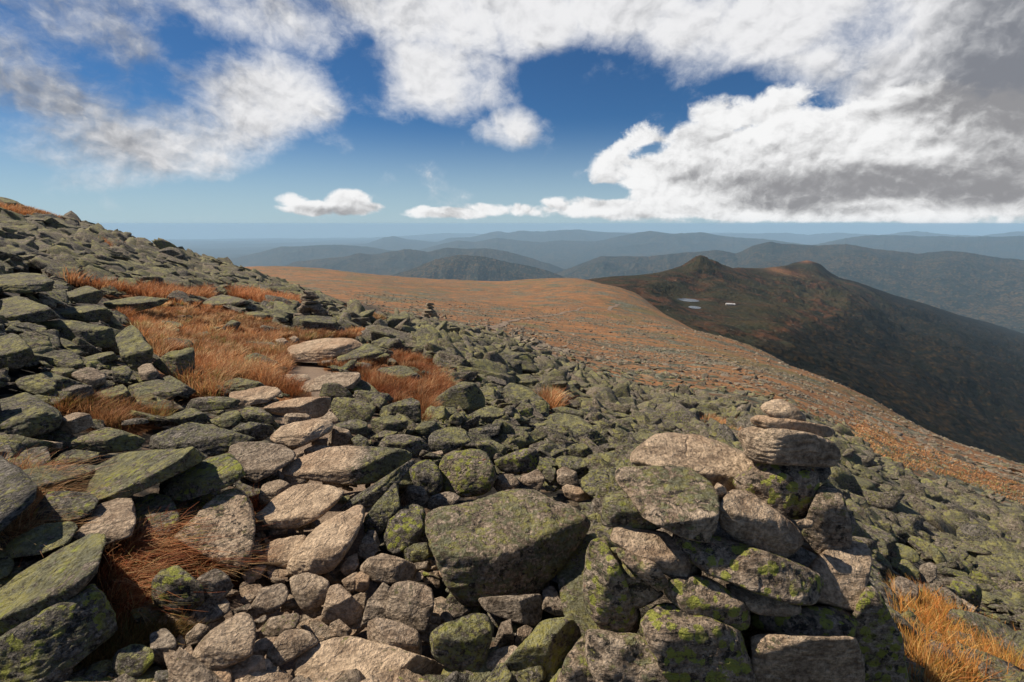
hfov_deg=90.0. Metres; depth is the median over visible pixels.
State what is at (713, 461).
cairn stone
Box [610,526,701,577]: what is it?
cairn stone
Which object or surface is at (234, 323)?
rock
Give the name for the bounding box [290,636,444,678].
rock
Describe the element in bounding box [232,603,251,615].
rock
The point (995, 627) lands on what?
rock
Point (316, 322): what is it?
rock
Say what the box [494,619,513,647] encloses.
rock
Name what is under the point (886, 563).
rock
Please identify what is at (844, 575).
cairn stone
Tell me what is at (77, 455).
rock
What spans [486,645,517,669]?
rock
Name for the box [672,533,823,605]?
cairn stone
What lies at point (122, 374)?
rock
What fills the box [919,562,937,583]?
rock
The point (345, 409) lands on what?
rock
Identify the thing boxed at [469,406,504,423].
rock
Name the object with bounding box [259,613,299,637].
rock
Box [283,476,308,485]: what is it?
rock
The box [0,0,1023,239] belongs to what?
sky
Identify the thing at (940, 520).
rubble
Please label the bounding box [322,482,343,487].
rock
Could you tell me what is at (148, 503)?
rock
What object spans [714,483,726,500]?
cairn stone
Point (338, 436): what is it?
rock
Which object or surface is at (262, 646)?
rock
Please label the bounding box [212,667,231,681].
rock
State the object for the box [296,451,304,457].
rock
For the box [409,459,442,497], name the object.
rock
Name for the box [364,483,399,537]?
rock
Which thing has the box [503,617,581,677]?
rock
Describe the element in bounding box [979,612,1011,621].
rock
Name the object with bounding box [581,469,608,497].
rock
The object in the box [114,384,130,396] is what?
rock
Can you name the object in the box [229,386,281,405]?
rock
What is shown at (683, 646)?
cairn stone
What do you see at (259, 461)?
rock
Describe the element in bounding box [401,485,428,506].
rock
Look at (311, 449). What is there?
rock
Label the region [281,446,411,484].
rock
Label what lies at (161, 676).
rock
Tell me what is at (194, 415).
rock
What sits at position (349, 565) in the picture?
rock
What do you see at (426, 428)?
rock
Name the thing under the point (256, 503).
grass
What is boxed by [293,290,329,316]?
cairn
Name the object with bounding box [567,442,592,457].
rock
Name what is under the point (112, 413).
grass
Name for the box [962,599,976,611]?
rock
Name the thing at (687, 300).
lake
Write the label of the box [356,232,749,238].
mountain range
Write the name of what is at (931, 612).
grass
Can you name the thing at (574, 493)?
rock
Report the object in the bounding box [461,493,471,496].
rock
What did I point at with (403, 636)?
rock
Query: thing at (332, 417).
rock
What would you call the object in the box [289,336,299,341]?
rock
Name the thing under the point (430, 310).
cairn
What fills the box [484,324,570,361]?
path
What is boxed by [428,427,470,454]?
rock
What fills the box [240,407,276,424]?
rock
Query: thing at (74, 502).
rock
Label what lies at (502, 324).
path
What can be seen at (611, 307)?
path
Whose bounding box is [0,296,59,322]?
rock
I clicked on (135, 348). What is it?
rock
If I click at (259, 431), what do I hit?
rock
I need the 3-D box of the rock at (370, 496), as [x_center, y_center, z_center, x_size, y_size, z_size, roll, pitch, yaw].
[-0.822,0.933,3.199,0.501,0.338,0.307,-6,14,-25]
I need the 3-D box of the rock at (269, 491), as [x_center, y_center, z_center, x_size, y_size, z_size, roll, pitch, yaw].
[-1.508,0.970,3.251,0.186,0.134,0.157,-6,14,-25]
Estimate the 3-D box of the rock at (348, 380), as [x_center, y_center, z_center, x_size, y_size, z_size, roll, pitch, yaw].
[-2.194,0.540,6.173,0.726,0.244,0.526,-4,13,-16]
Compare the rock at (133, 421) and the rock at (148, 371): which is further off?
the rock at (148, 371)
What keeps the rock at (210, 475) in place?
on the rubble at (940, 520)
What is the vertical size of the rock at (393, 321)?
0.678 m
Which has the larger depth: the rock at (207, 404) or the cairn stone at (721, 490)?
the rock at (207, 404)
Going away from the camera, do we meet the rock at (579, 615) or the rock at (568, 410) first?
the rock at (579, 615)
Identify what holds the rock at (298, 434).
on the ground at (562, 294)
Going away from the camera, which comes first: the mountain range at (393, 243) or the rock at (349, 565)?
the rock at (349, 565)
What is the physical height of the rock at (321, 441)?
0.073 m
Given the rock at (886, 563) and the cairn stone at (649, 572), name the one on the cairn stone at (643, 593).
the cairn stone at (649, 572)
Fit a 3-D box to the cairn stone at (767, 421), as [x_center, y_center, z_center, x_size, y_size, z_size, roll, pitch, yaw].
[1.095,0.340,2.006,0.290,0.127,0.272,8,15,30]
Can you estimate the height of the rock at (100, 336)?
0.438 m
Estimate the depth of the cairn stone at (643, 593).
1.77 m
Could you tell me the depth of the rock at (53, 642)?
1.78 m
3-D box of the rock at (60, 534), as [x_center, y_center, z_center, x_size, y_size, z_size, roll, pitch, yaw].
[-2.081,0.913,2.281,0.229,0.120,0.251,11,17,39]
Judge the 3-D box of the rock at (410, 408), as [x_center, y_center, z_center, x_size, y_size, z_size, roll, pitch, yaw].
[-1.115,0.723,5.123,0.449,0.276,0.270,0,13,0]
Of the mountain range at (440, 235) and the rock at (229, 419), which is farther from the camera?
the mountain range at (440, 235)
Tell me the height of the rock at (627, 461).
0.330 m
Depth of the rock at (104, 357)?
5.65 m
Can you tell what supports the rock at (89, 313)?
on the ground at (562, 294)
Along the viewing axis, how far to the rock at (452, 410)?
5.53 m
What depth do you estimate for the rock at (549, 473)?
3.92 m
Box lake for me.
[677,298,697,301]
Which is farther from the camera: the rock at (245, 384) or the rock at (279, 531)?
the rock at (245, 384)
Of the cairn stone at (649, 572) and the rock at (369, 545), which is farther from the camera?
the rock at (369, 545)
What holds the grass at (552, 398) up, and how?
on the ground at (562, 294)
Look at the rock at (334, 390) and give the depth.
5.83 m
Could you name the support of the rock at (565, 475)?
on the ground at (562, 294)
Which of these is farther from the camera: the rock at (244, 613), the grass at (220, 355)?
the grass at (220, 355)
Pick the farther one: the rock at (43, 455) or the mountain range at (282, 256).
the mountain range at (282, 256)
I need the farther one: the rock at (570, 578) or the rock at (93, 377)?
the rock at (93, 377)
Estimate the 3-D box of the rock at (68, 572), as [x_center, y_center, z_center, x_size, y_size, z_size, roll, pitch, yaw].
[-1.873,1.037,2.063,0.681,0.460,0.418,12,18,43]
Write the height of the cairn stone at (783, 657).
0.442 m
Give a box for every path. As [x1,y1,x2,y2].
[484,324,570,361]
[490,307,582,328]
[607,304,619,310]
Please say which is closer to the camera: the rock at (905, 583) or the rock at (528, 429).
the rock at (905, 583)
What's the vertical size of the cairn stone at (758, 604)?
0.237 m
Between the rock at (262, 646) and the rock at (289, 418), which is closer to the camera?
the rock at (262, 646)
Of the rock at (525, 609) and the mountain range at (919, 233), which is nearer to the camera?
the rock at (525, 609)
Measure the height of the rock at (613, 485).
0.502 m
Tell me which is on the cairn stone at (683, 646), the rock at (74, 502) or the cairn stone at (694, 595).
the cairn stone at (694, 595)
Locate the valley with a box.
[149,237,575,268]
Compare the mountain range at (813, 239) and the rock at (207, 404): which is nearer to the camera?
the rock at (207, 404)
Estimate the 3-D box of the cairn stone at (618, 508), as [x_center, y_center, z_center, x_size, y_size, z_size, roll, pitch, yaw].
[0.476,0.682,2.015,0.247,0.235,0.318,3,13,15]
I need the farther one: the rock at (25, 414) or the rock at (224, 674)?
the rock at (25, 414)
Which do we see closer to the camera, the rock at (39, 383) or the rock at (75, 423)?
the rock at (75, 423)
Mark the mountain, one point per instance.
(954, 377)
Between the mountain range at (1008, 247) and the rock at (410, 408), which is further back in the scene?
the mountain range at (1008, 247)
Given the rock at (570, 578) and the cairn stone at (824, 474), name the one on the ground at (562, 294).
the rock at (570, 578)
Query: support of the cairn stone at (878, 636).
on the rubble at (940, 520)
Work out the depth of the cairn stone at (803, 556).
2.26 m
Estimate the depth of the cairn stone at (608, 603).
1.77 m
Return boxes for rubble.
[0,197,1023,671]
[0,198,1023,681]
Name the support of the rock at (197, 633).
on the ground at (562, 294)
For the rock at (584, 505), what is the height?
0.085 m
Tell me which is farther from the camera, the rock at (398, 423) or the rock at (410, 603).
the rock at (398, 423)
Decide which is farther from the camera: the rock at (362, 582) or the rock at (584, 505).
the rock at (584, 505)
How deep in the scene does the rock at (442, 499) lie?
3.27 m
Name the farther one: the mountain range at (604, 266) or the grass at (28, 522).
the mountain range at (604, 266)
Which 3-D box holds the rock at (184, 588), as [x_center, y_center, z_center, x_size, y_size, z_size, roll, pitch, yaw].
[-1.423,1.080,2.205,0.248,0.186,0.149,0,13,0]
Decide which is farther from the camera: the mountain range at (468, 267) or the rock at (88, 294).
the mountain range at (468, 267)
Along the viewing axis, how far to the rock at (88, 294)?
11.45 m
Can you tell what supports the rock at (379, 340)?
on the ground at (562, 294)
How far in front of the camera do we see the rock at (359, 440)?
4.17 m
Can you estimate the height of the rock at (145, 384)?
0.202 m
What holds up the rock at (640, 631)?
on the rubble at (940, 520)
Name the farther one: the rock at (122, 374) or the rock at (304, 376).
the rock at (304, 376)
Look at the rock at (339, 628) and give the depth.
2.16 m
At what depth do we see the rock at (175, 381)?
5.42 m
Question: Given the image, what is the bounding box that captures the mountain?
[586,255,1023,463]
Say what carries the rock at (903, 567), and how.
on the ground at (562, 294)
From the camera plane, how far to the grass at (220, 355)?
9.46 m
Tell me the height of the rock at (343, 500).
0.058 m
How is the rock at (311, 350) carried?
on the ground at (562, 294)
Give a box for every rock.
[0,272,53,293]
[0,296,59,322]
[0,333,33,368]
[0,392,61,436]
[0,444,13,458]
[0,533,105,635]
[0,550,14,579]
[0,584,117,681]
[4,521,77,557]
[15,372,86,390]
[15,373,56,394]
[18,446,50,464]
[32,491,98,521]
[40,320,120,349]
[42,349,83,369]
[44,440,62,448]
[54,449,99,463]
[55,305,112,321]
[57,385,93,399]
[59,412,93,433]
[59,447,207,503]
[66,427,145,453]
[67,286,104,303]
[68,498,135,544]
[72,367,106,388]
[84,351,117,363]
[101,385,127,401]
[103,296,168,310]
[111,366,132,384]
[112,644,154,676]
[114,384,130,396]
[115,325,152,370]
[121,418,148,425]
[128,379,173,392]
[130,383,187,399]
[134,493,179,540]
[138,363,158,380]
[149,422,254,456]
[150,628,176,668]
[151,565,203,613]
[152,347,194,380]
[153,670,167,681]
[159,453,244,501]
[160,375,195,398]
[165,408,206,424]
[174,488,255,570]
[184,645,192,654]
[185,623,209,645]
[186,396,239,411]
[192,614,255,669]
[197,569,233,605]
[203,295,251,308]
[207,410,242,428]
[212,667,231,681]
[221,320,240,330]
[223,378,264,391]
[228,442,294,482]
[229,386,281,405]
[229,655,265,680]
[231,422,273,440]
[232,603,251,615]
[234,612,249,615]
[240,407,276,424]
[240,593,255,604]
[245,311,270,318]
[246,583,287,616]
[252,636,277,655]
[254,615,266,629]
[255,483,343,528]
[255,521,272,529]
[259,480,289,505]
[259,535,305,567]
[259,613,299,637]
[264,397,330,417]
[266,629,317,665]
[270,419,332,447]
[270,528,287,534]
[276,338,288,344]
[277,374,310,381]
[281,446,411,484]
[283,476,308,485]
[284,413,310,424]
[286,505,364,575]
[287,338,361,361]
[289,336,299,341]
[289,572,329,609]
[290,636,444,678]
[292,315,339,331]
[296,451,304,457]
[301,372,360,391]
[304,445,332,454]
[311,438,326,445]
[319,383,352,397]
[321,411,340,424]
[321,584,363,625]
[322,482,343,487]
[327,425,352,445]
[329,619,351,636]
[331,397,374,421]
[334,419,368,436]
[337,343,384,363]
[337,495,349,504]
[340,460,414,510]
[340,553,358,575]
[342,572,357,591]
[351,434,368,445]
[354,572,369,592]
[357,530,379,559]
[360,553,415,583]
[361,582,389,627]
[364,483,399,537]
[367,618,421,654]
[370,430,396,441]
[371,337,390,343]
[371,415,407,432]
[377,365,423,381]
[378,434,430,456]
[379,398,420,423]
[383,504,425,531]
[383,509,423,554]
[386,580,433,632]
[387,313,409,327]
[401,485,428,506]
[402,542,429,561]
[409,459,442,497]
[414,421,439,434]
[425,489,590,606]
[425,492,459,509]
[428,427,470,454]
[430,613,493,670]
[431,407,456,416]
[432,450,443,454]
[434,381,484,410]
[439,449,495,497]
[449,412,463,425]
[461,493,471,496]
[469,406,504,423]
[469,422,501,436]
[475,439,506,453]
[478,594,542,625]
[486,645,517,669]
[493,474,519,491]
[494,448,538,473]
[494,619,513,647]
[501,383,549,404]
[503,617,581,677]
[514,625,532,646]
[516,374,539,387]
[518,426,532,431]
[518,469,544,490]
[542,464,555,483]
[542,586,563,615]
[543,413,607,445]
[549,406,583,418]
[555,456,588,479]
[556,467,578,486]
[557,533,596,615]
[562,484,590,501]
[565,600,599,635]
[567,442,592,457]
[575,397,591,404]
[579,502,591,509]
[580,510,611,536]
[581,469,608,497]
[588,467,616,474]
[595,481,608,498]
[598,443,620,451]
[608,467,621,492]
[616,457,634,466]
[621,417,636,423]
[638,621,643,635]
[639,605,651,617]
[871,567,883,580]
[877,551,891,578]
[889,557,919,581]
[891,576,918,606]
[893,543,919,562]
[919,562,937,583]
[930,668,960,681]
[946,609,1014,645]
[950,576,981,607]
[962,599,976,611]
[966,555,975,562]
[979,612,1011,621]
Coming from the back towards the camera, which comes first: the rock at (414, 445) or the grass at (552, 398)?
the grass at (552, 398)
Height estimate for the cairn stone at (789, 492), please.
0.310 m
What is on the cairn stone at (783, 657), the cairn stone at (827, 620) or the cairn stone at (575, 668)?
the cairn stone at (827, 620)
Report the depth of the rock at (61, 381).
4.38 m
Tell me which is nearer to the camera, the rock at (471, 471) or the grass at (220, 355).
the rock at (471, 471)
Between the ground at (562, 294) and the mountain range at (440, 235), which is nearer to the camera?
the ground at (562, 294)
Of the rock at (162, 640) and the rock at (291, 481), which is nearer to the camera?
the rock at (162, 640)
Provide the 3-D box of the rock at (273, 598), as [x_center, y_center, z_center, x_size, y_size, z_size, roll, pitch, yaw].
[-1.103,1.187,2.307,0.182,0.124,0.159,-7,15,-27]
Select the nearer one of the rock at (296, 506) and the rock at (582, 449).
the rock at (296, 506)
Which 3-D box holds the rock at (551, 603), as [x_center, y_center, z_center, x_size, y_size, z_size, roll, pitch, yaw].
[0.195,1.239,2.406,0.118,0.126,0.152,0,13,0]
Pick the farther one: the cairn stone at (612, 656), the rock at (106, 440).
the rock at (106, 440)
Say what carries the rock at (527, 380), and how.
on the ground at (562, 294)
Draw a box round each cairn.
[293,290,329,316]
[422,303,439,318]
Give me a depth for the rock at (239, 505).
2.65 m
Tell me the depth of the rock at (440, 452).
4.19 m
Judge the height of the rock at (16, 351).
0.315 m
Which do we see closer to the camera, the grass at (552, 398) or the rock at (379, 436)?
the rock at (379, 436)
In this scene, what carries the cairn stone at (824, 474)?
on the cairn stone at (828, 515)
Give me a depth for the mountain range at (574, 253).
21060.10 m
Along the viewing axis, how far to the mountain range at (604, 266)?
10528.64 m
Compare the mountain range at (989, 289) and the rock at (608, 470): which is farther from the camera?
the mountain range at (989, 289)
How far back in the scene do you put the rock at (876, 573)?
3.77 m
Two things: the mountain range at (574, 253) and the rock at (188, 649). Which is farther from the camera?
the mountain range at (574, 253)
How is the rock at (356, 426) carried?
on the ground at (562, 294)
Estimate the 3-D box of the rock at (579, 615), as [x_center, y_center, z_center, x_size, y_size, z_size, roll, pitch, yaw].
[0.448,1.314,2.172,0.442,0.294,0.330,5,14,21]
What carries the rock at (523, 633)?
on the ground at (562, 294)
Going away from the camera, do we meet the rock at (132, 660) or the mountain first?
the rock at (132, 660)
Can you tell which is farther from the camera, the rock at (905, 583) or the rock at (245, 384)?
the rock at (245, 384)
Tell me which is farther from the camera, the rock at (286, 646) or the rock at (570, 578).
the rock at (570, 578)
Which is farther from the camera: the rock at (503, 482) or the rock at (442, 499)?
the rock at (503, 482)
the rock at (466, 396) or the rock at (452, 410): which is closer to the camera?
the rock at (452, 410)
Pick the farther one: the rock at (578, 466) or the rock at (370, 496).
the rock at (578, 466)
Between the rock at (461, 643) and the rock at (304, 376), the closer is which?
the rock at (461, 643)
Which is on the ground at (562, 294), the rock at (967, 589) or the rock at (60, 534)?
the rock at (967, 589)
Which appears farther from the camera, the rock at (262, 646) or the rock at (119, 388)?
the rock at (119, 388)
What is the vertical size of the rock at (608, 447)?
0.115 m
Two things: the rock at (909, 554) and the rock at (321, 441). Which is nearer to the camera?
the rock at (321, 441)
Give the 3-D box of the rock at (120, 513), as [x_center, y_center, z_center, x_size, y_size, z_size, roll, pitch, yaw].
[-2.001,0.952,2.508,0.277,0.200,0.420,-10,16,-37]
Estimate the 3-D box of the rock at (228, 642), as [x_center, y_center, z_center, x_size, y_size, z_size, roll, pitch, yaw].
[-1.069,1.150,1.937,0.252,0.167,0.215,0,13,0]
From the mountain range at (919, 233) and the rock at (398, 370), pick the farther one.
the mountain range at (919, 233)
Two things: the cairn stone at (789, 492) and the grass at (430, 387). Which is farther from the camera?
the grass at (430, 387)
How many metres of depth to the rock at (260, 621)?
2.16 m
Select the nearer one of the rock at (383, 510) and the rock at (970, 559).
the rock at (383, 510)
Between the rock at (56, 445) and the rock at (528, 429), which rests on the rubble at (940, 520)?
the rock at (56, 445)
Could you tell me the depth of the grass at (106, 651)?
2.02 m
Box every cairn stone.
[556,635,594,681]
[583,538,640,633]
[585,629,667,681]
[601,490,660,529]
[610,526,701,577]
[613,553,663,608]
[615,465,719,542]
[616,548,668,591]
[630,432,755,491]
[640,603,756,681]
[649,519,820,651]
[664,575,750,630]
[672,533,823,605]
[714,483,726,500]
[718,489,803,557]
[726,583,801,616]
[733,463,819,519]
[737,426,840,467]
[750,415,833,436]
[750,605,858,636]
[750,632,865,681]
[760,399,805,420]
[796,519,813,528]
[801,483,851,554]
[809,540,871,611]
[815,467,831,482]
[852,581,908,681]
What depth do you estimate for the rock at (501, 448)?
4.54 m
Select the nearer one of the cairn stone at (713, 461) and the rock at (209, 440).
the cairn stone at (713, 461)
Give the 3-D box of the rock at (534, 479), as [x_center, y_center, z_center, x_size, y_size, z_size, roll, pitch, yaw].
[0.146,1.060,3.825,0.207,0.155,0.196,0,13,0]
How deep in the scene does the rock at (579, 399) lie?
11.37 m
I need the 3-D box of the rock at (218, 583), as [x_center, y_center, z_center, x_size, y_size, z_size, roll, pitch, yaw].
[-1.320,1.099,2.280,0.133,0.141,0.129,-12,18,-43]
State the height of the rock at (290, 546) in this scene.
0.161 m
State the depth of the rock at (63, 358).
5.00 m
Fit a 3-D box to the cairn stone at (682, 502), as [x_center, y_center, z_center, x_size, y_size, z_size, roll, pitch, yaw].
[0.588,0.627,1.925,0.374,0.256,0.394,0,13,0]
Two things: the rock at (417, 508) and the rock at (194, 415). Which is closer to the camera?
the rock at (417, 508)
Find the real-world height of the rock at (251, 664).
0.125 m
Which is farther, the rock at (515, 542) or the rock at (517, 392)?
the rock at (517, 392)
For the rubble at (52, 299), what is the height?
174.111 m
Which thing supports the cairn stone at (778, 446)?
on the cairn stone at (789, 492)
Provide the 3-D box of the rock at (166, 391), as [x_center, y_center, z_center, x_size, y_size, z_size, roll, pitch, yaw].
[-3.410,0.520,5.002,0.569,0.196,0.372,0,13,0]
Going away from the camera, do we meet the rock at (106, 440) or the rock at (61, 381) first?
the rock at (106, 440)
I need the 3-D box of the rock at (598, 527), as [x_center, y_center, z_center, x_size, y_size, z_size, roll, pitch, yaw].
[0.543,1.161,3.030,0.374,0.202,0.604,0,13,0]
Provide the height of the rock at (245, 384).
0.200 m
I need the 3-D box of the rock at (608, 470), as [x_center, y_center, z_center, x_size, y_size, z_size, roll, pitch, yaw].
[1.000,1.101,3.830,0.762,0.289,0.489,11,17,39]
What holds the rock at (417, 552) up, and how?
on the ground at (562, 294)
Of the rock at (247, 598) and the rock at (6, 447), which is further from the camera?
the rock at (6, 447)
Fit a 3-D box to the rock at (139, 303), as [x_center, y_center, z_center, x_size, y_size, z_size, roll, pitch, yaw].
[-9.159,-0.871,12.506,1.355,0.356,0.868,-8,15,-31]
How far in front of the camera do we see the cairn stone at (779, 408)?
1.94 m
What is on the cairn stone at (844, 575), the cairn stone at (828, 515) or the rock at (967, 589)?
the cairn stone at (828, 515)
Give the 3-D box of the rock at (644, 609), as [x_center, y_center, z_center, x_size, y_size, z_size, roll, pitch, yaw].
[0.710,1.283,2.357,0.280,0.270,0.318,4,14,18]
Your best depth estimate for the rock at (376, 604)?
2.22 m
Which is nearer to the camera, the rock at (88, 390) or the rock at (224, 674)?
the rock at (224, 674)
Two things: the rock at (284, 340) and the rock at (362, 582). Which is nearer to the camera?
the rock at (362, 582)
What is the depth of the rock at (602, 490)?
3.40 m
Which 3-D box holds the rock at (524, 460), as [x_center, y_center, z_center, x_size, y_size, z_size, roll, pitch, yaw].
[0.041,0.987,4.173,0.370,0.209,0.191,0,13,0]
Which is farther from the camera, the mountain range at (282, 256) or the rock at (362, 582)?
the mountain range at (282, 256)
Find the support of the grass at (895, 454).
on the ground at (562, 294)
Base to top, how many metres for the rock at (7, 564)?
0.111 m
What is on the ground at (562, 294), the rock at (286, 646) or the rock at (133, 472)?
the rock at (133, 472)
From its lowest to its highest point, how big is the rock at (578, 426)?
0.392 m
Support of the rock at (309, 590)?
on the rubble at (940, 520)
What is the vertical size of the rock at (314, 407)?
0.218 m
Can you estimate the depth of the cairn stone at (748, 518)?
1.78 m
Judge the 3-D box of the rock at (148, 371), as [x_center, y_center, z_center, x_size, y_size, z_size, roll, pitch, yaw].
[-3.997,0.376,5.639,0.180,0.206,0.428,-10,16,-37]
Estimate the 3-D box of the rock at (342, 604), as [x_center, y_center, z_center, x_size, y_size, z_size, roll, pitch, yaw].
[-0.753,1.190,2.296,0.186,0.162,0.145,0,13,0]
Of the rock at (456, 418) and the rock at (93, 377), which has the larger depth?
the rock at (456, 418)
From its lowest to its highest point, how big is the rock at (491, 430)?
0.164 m
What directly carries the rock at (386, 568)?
on the rubble at (940, 520)
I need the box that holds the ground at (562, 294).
[0,266,1023,674]
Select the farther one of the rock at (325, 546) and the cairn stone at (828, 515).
the rock at (325, 546)
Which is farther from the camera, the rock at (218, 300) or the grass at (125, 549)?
the rock at (218, 300)
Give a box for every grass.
[0,202,77,219]
[0,443,119,560]
[45,384,182,429]
[49,237,318,303]
[73,603,206,680]
[86,494,298,638]
[110,295,364,396]
[246,483,266,522]
[260,348,457,421]
[344,305,741,430]
[849,413,1023,504]
[882,572,1023,681]
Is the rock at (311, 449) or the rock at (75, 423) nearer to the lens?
the rock at (75, 423)
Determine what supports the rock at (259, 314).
on the rubble at (52, 299)
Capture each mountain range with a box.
[230,245,391,266]
[286,248,565,274]
[348,229,632,250]
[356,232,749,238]
[390,255,564,280]
[420,231,804,265]
[555,250,737,279]
[714,233,873,244]
[726,242,1023,333]
[816,235,1023,259]
[886,231,1023,236]
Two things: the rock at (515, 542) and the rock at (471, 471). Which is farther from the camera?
the rock at (471, 471)
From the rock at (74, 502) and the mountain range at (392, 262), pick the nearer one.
the rock at (74, 502)
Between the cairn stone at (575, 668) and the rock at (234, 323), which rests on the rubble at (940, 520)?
the cairn stone at (575, 668)
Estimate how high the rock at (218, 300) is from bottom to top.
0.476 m
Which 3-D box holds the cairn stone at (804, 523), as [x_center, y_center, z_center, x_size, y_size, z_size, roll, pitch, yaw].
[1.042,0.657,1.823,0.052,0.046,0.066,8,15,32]
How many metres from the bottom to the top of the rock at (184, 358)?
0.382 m
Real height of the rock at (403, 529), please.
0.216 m
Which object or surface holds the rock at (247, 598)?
on the ground at (562, 294)
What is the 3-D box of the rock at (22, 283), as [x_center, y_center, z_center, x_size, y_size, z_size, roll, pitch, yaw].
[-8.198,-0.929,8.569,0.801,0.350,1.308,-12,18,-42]
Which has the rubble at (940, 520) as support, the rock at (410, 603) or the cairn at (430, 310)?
the rock at (410, 603)
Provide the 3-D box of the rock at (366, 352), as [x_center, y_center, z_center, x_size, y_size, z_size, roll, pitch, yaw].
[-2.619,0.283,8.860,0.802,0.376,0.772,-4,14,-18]
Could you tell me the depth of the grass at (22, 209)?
32.90 m
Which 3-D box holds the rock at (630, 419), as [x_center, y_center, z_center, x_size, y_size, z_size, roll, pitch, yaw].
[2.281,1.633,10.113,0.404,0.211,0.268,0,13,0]

